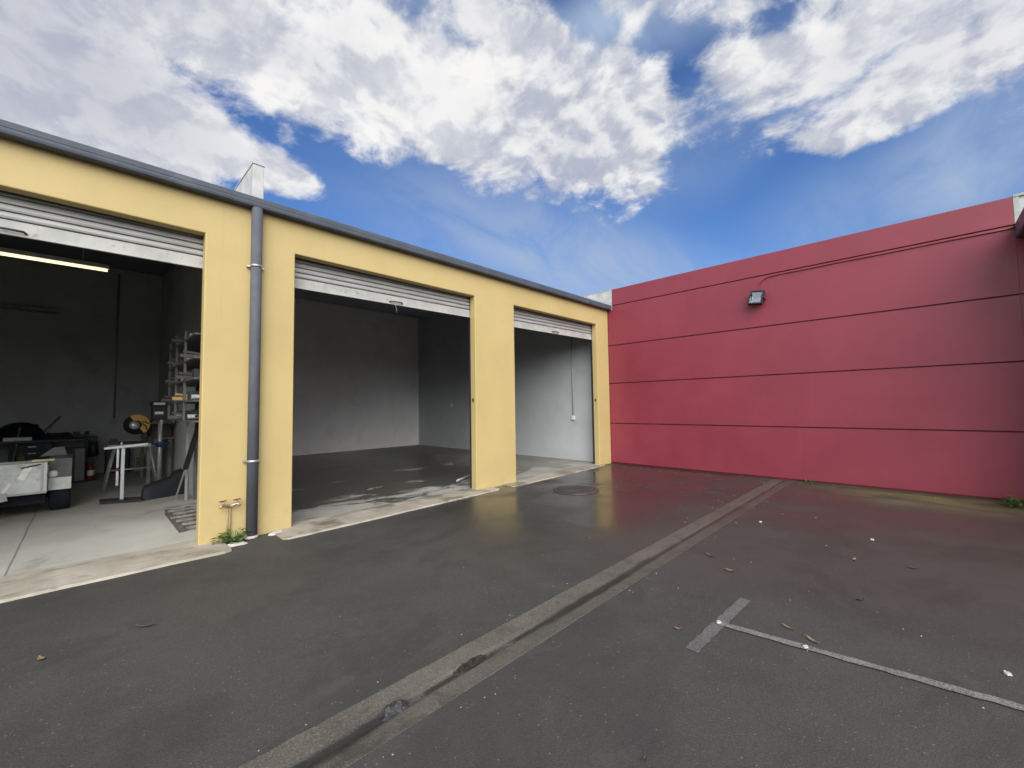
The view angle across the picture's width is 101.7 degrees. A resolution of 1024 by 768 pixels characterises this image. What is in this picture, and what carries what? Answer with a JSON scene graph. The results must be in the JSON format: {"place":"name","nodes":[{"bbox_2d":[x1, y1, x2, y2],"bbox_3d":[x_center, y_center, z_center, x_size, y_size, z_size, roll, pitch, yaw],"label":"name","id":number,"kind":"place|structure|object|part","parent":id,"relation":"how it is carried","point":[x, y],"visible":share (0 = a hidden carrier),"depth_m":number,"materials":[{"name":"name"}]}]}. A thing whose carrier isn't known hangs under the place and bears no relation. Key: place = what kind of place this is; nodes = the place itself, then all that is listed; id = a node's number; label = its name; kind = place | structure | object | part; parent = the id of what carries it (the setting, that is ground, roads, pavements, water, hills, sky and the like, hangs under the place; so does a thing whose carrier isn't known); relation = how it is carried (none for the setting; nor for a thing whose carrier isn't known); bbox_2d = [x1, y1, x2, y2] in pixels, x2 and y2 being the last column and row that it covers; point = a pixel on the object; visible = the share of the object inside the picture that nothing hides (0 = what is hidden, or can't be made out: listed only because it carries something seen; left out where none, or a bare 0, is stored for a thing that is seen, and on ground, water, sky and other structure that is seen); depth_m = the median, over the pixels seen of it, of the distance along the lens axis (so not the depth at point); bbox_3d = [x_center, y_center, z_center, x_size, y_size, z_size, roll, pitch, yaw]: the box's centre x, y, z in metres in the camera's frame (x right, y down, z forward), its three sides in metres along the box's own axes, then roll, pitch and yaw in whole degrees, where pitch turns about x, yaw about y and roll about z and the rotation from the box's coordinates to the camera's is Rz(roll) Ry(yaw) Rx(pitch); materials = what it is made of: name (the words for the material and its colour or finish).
{"place":"outdoors","nodes":[
{"label":"outdoors","id":0,"kind":"place"},
{"bbox_2d":[65,446,85,482],"bbox_3d":[-9.942,1.830,9.419,0.470,0.784,0.420,-4,-4,44],"label":"steel locker","id":1,"kind":"object","parent":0,"point":[78,469],"visible":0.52,"depth_m":9.34,"materials":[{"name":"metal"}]},
{"bbox_3d":[-9.694,1.806,9.352,0.018,0.710,0.150,-4,-4,44],"label":"door","id":2,"kind":"part","parent":1,"relation":"part of","materials":[{"name":"grey metal"}]},
{"bbox_2d":[0,468,196,576],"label":"workshop floor","id":3,"kind":"structure","parent":0,"point":[85,526],"depth_m":5.72,"materials":[{"name":"grey concrete"}]},
{"bbox_2d":[12,427,20,461],"bbox_3d":[-10.829,1.582,9.065,0.025,1.270,0.516,1,-4,-34],"label":"thin rod","id":4,"kind":"object","parent":3,"relation":"on","point":[16,445],"visible":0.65,"depth_m":9.13,"materials":[{"name":"grey metal"}]},
{"bbox_2d":[0,452,72,509],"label":"box trailer","id":5,"kind":"object","parent":3,"relation":"on","point":[28,482],"visible":1,"depth_m":6.34,"materials":[{"name":"paint"}]},
{"bbox_2d":[41,446,66,455],"bbox_3d":[-7.449,1.091,6.785,0.180,0.135,0.300,-4,-4,44],"label":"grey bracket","id":6,"kind":"object","parent":5,"relation":"on","point":[55,451],"visible":1,"depth_m":6.74,"materials":[{"name":"grey metal"}]},
{"bbox_2d":[0,436,97,477],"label":"workbench","id":7,"kind":"object","parent":3,"relation":"on","point":[87,438],"visible":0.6,"depth_m":9.65,"materials":[{"name":"metal"}]},
{"bbox_2d":[3,437,31,441],"bbox_3d":[-10.874,1.216,9.172,0.060,0.076,0.410,-4,-4,44],"label":"timber offcut","id":8,"kind":"object","parent":7,"relation":"on","point":[18,439],"visible":1,"depth_m":9.16,"materials":[{"name":"grey wood"}]},
{"bbox_2d":[0,422,46,441],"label":"domed cover","id":9,"kind":"object","parent":7,"relation":"on","point":[35,431],"visible":0.91,"depth_m":9.37,"materials":[{"name":"black plastic"}]},
{"bbox_2d":[8,442,53,464],"bbox_3d":[-11.098,1.664,9.640,0.725,0.636,0.650,-4,-4,44],"label":"tool cabinet","id":10,"kind":"object","parent":7,"relation":"on","point":[32,451],"visible":0.52,"depth_m":9.41,"materials":[{"name":"black metal"}]},
{"bbox_2d":[44,416,60,431],"bbox_3d":[-11.174,1.043,10.053,0.034,0.534,0.495,-1,-3,5],"label":"broom stick","id":11,"kind":"object","parent":7,"relation":"on","point":[52,423],"visible":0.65,"depth_m":10.12,"materials":[{"name":"brown wood"}]},
{"bbox_2d":[45,432,74,438],"bbox_3d":[-10.887,1.222,9.973,0.460,0.149,0.637,-4,-4,44],"label":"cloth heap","id":12,"kind":"object","parent":7,"relation":"on","point":[58,435],"visible":0.76,"depth_m":9.92,"materials":[{"name":"black fabric"}]},
{"bbox_2d":[73,430,95,437],"bbox_3d":[-10.420,1.217,10.168,0.160,0.168,0.389,-4,-4,44],"label":"bench vice","id":13,"kind":"object","parent":7,"relation":"on","point":[77,434],"visible":1,"depth_m":10.09,"materials":[{"name":"metal"}]},
{"bbox_2d":[87,440,98,456],"bbox_3d":[-10.106,1.530,10.067,0.200,0.448,0.195,-4,-4,44],"label":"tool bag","id":14,"kind":"object","parent":7,"relation":"hanging from","point":[93,449],"visible":0.89,"depth_m":10.01,"materials":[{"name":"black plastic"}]},
{"bbox_2d":[85,462,94,480],"bbox_3d":[-9.726,2.017,9.606,0.138,0.424,0.160,-4,-4,44],"label":"fire extinguisher","id":15,"kind":"object","parent":3,"relation":"on","point":[89,471],"visible":0.99,"depth_m":9.57,"materials":[{"name":"red metal"}]},
{"bbox_2d":[104,448,129,473],"bbox_3d":[-10.326,1.954,10.910,0.370,0.704,0.460,-4,-4,44],"label":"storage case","id":16,"kind":"object","parent":3,"relation":"on","point":[127,456],"visible":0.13,"depth_m":10.77,"materials":[{"name":"black plastic"}]},
{"bbox_2d":[99,442,147,504],"bbox_3d":[-6.880,1.547,7.358,0.700,1.042,0.340,0,-3,-22],"label":"roller stand","id":17,"kind":"object","parent":3,"relation":"on","point":[122,499],"visible":0.99,"depth_m":7.34,"materials":[{"name":"white metal"}]},
{"bbox_2d":[101,443,156,491],"bbox_3d":[-7.995,1.707,8.750,0.643,0.913,0.863,-4,-4,44],"label":"saw stand","id":18,"kind":"object","parent":3,"relation":"on","point":[109,470],"visible":0.63,"depth_m":8.65,"materials":[{"name":"grey metal"}]},
{"bbox_2d":[109,438,119,444],"bbox_3d":[-8.091,1.174,8.515,0.240,0.122,0.200,-4,-4,44],"label":"power tool","id":19,"kind":"object","parent":18,"relation":"on","point":[113,441],"visible":0.81,"depth_m":8.44,"materials":[{"name":"black plastic"}]},
{"bbox_2d":[119,415,153,443],"bbox_3d":[-7.944,0.953,8.915,0.527,0.602,0.645,-4,-4,44],"label":"cut off saw","id":20,"kind":"object","parent":18,"relation":"on","point":[136,424],"visible":0.91,"depth_m":8.80,"materials":[{"name":"orange plastic"}]},
{"bbox_2d":[140,435,174,483],"bbox_3d":[-8.289,1.711,9.703,1.650,1.004,0.470,-4,-4,44],"label":"bench","id":21,"kind":"object","parent":3,"relation":"on","point":[169,438],"visible":0.54,"depth_m":9.29,"materials":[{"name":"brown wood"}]},
{"bbox_2d":[147,423,171,436],"bbox_3d":[-8.120,1.059,9.597,0.700,0.278,0.380,-4,-4,44],"label":"cardboard box","id":22,"kind":"object","parent":21,"relation":"on","point":[152,430],"visible":0.61,"depth_m":9.38,"materials":[{"name":"brown cardboard"}]},
{"bbox_2d":[149,401,173,480],"bbox_3d":[-7.404,1.261,8.805,0.490,1.784,0.379,-4,-4,44],"label":"pedestal drill","id":23,"kind":"object","parent":3,"relation":"on","point":[159,411],"visible":0.69,"depth_m":8.73,"materials":[{"name":"metal"}]},
{"bbox_2d":[141,468,184,500],"bbox_3d":[-6.528,1.855,7.824,0.410,0.470,0.836,-2,-3,20],"label":"plastic shell","id":24,"kind":"object","parent":3,"relation":"on","point":[165,487],"visible":0.89,"depth_m":7.70,"materials":[{"name":"plastic"}]},
{"bbox_2d":[163,503,196,532],"bbox_3d":[-4.636,1.915,6.072,1.420,0.112,0.560,-4,-4,44],"label":"pallet","id":25,"kind":"object","parent":3,"relation":"on","point":[175,520],"visible":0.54,"depth_m":5.96,"materials":[{"name":"grey wood"}]},
{"bbox_2d":[167,331,200,499],"bbox_3d":[-4.996,0.558,6.561,2.550,2.884,0.420,-4,-4,44],"label":"storage rack","id":26,"kind":"object","parent":3,"relation":"on","point":[192,342],"visible":0.61,"depth_m":6.71,"materials":[{"name":"grey metal"}]},
{"bbox_2d":[161,395,173,401],"bbox_3d":[-5.737,0.249,7.213,0.495,0.107,0.137,1,-4,-36],"label":"timber offcut","id":27,"kind":"object","parent":26,"relation":"on","point":[166,400],"visible":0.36,"depth_m":7.09,"materials":[{"name":"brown wood"}]},
{"bbox_2d":[165,376,178,382],"bbox_3d":[-5.479,-0.068,6.973,0.495,0.107,0.137,1,-4,-36],"label":"timber offcut","id":28,"kind":"object","parent":26,"relation":"on","point":[169,381],"visible":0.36,"depth_m":6.84,"materials":[{"name":"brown wood"}]},
{"bbox_2d":[167,358,181,364],"bbox_3d":[-5.313,-0.358,6.822,0.495,0.107,0.137,1,-4,-36],"label":"timber offcut","id":29,"kind":"object","parent":26,"relation":"on","point":[173,363],"visible":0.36,"depth_m":6.69,"materials":[{"name":"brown wood"}]},
{"bbox_2d":[169,412,181,418],"bbox_3d":[-5.061,0.484,6.542,0.495,0.107,0.137,1,-4,-36],"label":"timber offcut","id":30,"kind":"object","parent":26,"relation":"on","point":[175,417],"visible":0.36,"depth_m":6.42,"materials":[{"name":"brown wood"}]},
{"bbox_2d":[171,336,183,341],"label":"timber offcut","id":31,"kind":"object","parent":26,"relation":"on","point":[180,339],"visible":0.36,"depth_m":6.44,"materials":[{"name":"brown wood"}]},
{"bbox_2d":[172,393,187,399],"bbox_3d":[-4.867,0.192,6.364,0.495,0.107,0.137,1,-4,-36],"label":"timber offcut","id":32,"kind":"object","parent":26,"relation":"on","point":[177,398],"visible":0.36,"depth_m":6.23,"materials":[{"name":"orange wood"}]},
{"bbox_2d":[176,372,191,378],"bbox_3d":[-4.658,-0.122,6.171,0.495,0.107,0.137,1,-4,-36],"label":"timber offcut","id":33,"kind":"object","parent":26,"relation":"on","point":[184,377],"visible":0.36,"depth_m":6.06,"materials":[{"name":"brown wood"}]},
{"bbox_2d":[180,350,200,357],"bbox_3d":[-4.420,-0.417,5.950,0.495,0.107,0.137,1,-4,-36],"label":"timber offcut","id":34,"kind":"object","parent":26,"relation":"on","point":[190,354],"visible":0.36,"depth_m":5.84,"materials":[{"name":"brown wood"}]},
{"bbox_2d":[185,410,198,418],"bbox_3d":[-4.805,0.466,6.349,0.180,0.129,0.280,-4,-4,44],"label":"parts box","id":35,"kind":"object","parent":26,"relation":"on","point":[190,412],"visible":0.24,"depth_m":6.23,"materials":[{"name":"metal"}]},
{"bbox_2d":[187,391,199,399],"bbox_3d":[-4.604,0.173,6.163,0.180,0.129,0.280,-4,-4,44],"label":"parts box","id":36,"kind":"object","parent":26,"relation":"on","point":[192,392],"visible":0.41,"depth_m":6.04,"materials":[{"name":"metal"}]},
{"bbox_2d":[192,369,199,377],"bbox_3d":[-4.373,-0.142,5.950,0.180,0.129,0.280,-4,-4,44],"label":"parts box","id":37,"kind":"object","parent":26,"relation":"on","point":[195,372],"visible":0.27,"depth_m":5.82,"materials":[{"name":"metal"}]},
{"bbox_2d":[174,422,198,499],"bbox_3d":[-5.674,1.362,7.291,0.796,1.383,0.060,-2,-3,28],"label":"leaning bar","id":38,"kind":"object","parent":3,"relation":"on","point":[190,450],"visible":0.89,"depth_m":7.24,"materials":[{"name":"black metal"}]},
{"bbox_2d":[134,455,139,470],"bbox_3d":[-10.016,2.114,11.188,0.270,0.404,0.180,-4,-4,44],"label":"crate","id":39,"kind":"object","parent":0,"point":[135,460],"visible":0.56,"depth_m":11.07,"materials":[{"name":"grey plastic"}]},
{"bbox_2d":[187,414,198,418],"bbox_3d":[-4.586,0.437,6.109,0.284,0.145,0.126,0,-3,-23],"label":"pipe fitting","id":40,"kind":"object","parent":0,"point":[190,416],"visible":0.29,"depth_m":6.05,"materials":[{"name":"white plastic"}]},
{"bbox_2d":[191,394,198,398],"bbox_3d":[-4.388,0.144,5.927,0.284,0.145,0.126,0,-3,-23],"label":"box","id":41,"kind":"object","parent":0,"point":[194,396],"visible":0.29,"depth_m":5.86,"materials":[{"name":"white cardboard"}]},
{"bbox_2d":[291,445,592,522],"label":"garage floor","id":42,"kind":"structure","parent":0,"point":[328,484],"depth_m":9.86,"materials":[{"name":"grey concrete"}]},
{"bbox_2d":[456,474,469,481],"bbox_3d":[-1.042,2.037,9.059,0.043,0.053,0.663,-2,-3,19],"label":"metal bar","id":43,"kind":"object","parent":42,"relation":"on","point":[462,478],"visible":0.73,"depth_m":8.99,"materials":[{"name":"silver metal"}]},
{"bbox_2d":[0,463,1023,767],"bbox_3d":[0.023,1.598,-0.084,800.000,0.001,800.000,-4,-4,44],"label":"ground","id":44,"kind":"structure","parent":0,"point":[240,655],"depth_m":2.87,"materials":[{"name":"grey asphalt"}]},
{"bbox_2d":[0,540,231,602],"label":"concrete sill","id":45,"kind":"structure","parent":44,"relation":"on","point":[30,583],"depth_m":4.20,"materials":[{"name":"beige concrete"}]},
{"bbox_2d":[130,623,155,627],"bbox_3d":[-2.743,1.792,3.092,0.177,0.019,0.028,0,-3,-10],"label":"fallen leaf","id":46,"kind":"object","parent":44,"relation":"on","point":[143,625],"visible":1,"depth_m":3.09,"materials":[{"name":"brown plant"}]},
{"bbox_2d":[210,528,251,543],"bbox_3d":[-3.371,1.835,5.067,0.396,0.169,0.371,-1,-3,-5],"label":"weed clump","id":47,"kind":"object","parent":44,"relation":"on","point":[236,539],"visible":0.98,"depth_m":5.02,"materials":[{"name":"green plant"}]},
{"bbox_2d":[228,541,246,546],"bbox_3d":[-3.259,1.897,4.949,0.098,0.024,0.220,-4,-4,44],"label":"concrete fragment","id":48,"kind":"object","parent":44,"relation":"on","point":[236,544],"visible":0.91,"depth_m":4.93,"materials":[{"name":"white concrete"}]},
{"bbox_2d":[268,530,281,535],"bbox_3d":[-3.032,1.911,5.359,0.111,0.031,0.186,-4,-4,44],"label":"concrete fragment","id":49,"kind":"object","parent":44,"relation":"on","point":[274,532],"visible":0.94,"depth_m":5.35,"materials":[{"name":"white concrete"}]},
{"bbox_2d":[0,119,611,544],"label":"yellow building","id":50,"kind":"structure","parent":44,"relation":"on","point":[322,335],"depth_m":8.68,"materials":[{"name":"paint"}]},
{"bbox_2d":[0,304,59,314],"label":"ceiling light","id":51,"kind":"object","parent":50,"relation":"attached to","point":[28,309],"visible":1,"depth_m":10.00,"materials":[{"name":"black metal"}]},
{"bbox_2d":[0,247,108,271],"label":"ceiling light","id":52,"kind":"object","parent":50,"relation":"hanging from","point":[49,259],"visible":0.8,"depth_m":6.61,"materials":[{"name":"paint"}]},
{"bbox_2d":[0,190,202,268],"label":"roller door","id":53,"kind":"structure","parent":50,"relation":"in","point":[21,216],"depth_m":4.50,"materials":[{"name":"metal"}]},
{"bbox_2d":[219,498,240,538],"bbox_3d":[-3.424,1.657,5.050,0.099,0.518,0.219,-4,-4,44],"label":"garden tap","id":54,"kind":"object","parent":50,"relation":"attached to","point":[230,505],"visible":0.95,"depth_m":5.07,"materials":[{"name":"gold metal"}]},
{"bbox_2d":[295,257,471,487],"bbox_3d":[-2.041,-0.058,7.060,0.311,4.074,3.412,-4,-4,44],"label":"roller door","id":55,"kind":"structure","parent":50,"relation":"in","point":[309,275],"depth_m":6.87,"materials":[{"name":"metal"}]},
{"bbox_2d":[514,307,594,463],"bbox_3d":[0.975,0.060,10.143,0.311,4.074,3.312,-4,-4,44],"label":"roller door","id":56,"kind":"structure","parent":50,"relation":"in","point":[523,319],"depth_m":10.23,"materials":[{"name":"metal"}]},
{"bbox_2d":[271,487,499,539],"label":"concrete sill","id":57,"kind":"structure","parent":44,"relation":"on","point":[310,526],"depth_m":6.22,"materials":[{"name":"beige concrete"}]},
{"bbox_2d":[237,478,793,767],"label":"drain channel","id":58,"kind":"object","parent":44,"relation":"on","point":[347,737],"visible":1,"depth_m":2.60,"materials":[{"name":"concrete"}]},
{"bbox_2d":[377,699,408,721],"bbox_3d":[-0.629,1.727,2.234,0.096,0.047,0.178,-4,-4,44],"label":"rag","id":59,"kind":"object","parent":58,"relation":"on","point":[393,708],"visible":1,"depth_m":2.21,"materials":[{"name":"grey fabric"}]},
{"bbox_2d":[453,654,486,675],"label":"leaf litter","id":60,"kind":"object","parent":58,"relation":"on","point":[468,665],"visible":1,"depth_m":2.60,"materials":[{"name":"plant"}]},
{"bbox_2d":[503,464,604,486],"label":"concrete sill","id":61,"kind":"structure","parent":44,"relation":"on","point":[531,479],"depth_m":9.42,"materials":[{"name":"beige concrete"}]},
{"bbox_2d":[553,485,598,494],"bbox_3d":[1.200,1.988,7.847,0.850,0.011,0.850,-4,-4,44],"label":"manhole cover","id":62,"kind":"object","parent":44,"relation":"on","point":[575,489],"visible":1,"depth_m":7.81,"materials":[{"name":"metal"}]},
{"bbox_2d":[258,474,1020,756],"bbox_3d":[2.236,1.839,5.220,6.717,0.008,9.466,-4,-4,44],"label":"grit","id":63,"kind":"object","parent":44,"relation":"on","point":[646,577],"visible":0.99,"depth_m":4.15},
{"bbox_2d":[686,597,750,652],"bbox_3d":[1.531,1.736,3.047,1.011,0.001,0.095,2,-4,-43],"label":"parking marking","id":64,"kind":"object","parent":44,"relation":"on","point":[698,643],"visible":1,"depth_m":2.97,"materials":[{"name":"grey paint"}]},
{"bbox_2d":[582,192,1023,500],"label":"red boundary wall","id":65,"kind":"structure","parent":44,"relation":"on","point":[902,370],"depth_m":7.96,"materials":[{"name":"paint"}]},
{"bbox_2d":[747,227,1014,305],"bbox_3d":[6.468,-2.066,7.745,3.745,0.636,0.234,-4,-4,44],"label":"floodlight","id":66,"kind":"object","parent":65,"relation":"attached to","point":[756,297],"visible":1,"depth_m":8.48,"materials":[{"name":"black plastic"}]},
{"bbox_2d":[719,621,1023,710],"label":"parking marking","id":67,"kind":"object","parent":44,"relation":"on","point":[954,688],"visible":1,"depth_m":2.45,"materials":[{"name":"paint"}]},
{"bbox_2d":[1003,670,1012,675],"bbox_3d":[2.879,1.679,2.423,0.033,0.013,0.042,-1,-3,13],"label":"white scrap","id":68,"kind":"object","parent":44,"relation":"on","point":[1007,673],"visible":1,"depth_m":2.42,"materials":[{"name":"white paper"}]},
{"bbox_2d":[999,494,1023,506],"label":"weed clump","id":69,"kind":"object","parent":44,"relation":"on","point":[1009,501],"visible":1,"depth_m":6.21,"materials":[{"name":"green plant"}]},
{"bbox_2d":[1015,208,1023,237],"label":"neighbouring building","id":70,"kind":"structure","parent":44,"relation":"on","point":[1019,228],"depth_m":6.27,"materials":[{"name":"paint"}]},
{"bbox_2d":[0,0,1023,295],"label":"sky","id":71,"kind":"structure","parent":0,"point":[577,147],"materials":[{"name":"blue"}]},
{"bbox_3d":[-10.792,2.000,9.153,0.290,0.442,0.500,-4,-4,44],"label":"crate","id":72,"kind":"object","parent":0,"visible":0},
{"bbox_2d":[16,454,25,460],"bbox_3d":[-10.801,1.662,9.174,0.140,0.230,0.136,-4,-4,44],"label":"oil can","id":73,"kind":"object","parent":72,"relation":"on","point":[21,457],"visible":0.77,"depth_m":9.14,"materials":[{"name":"yellow metal"}]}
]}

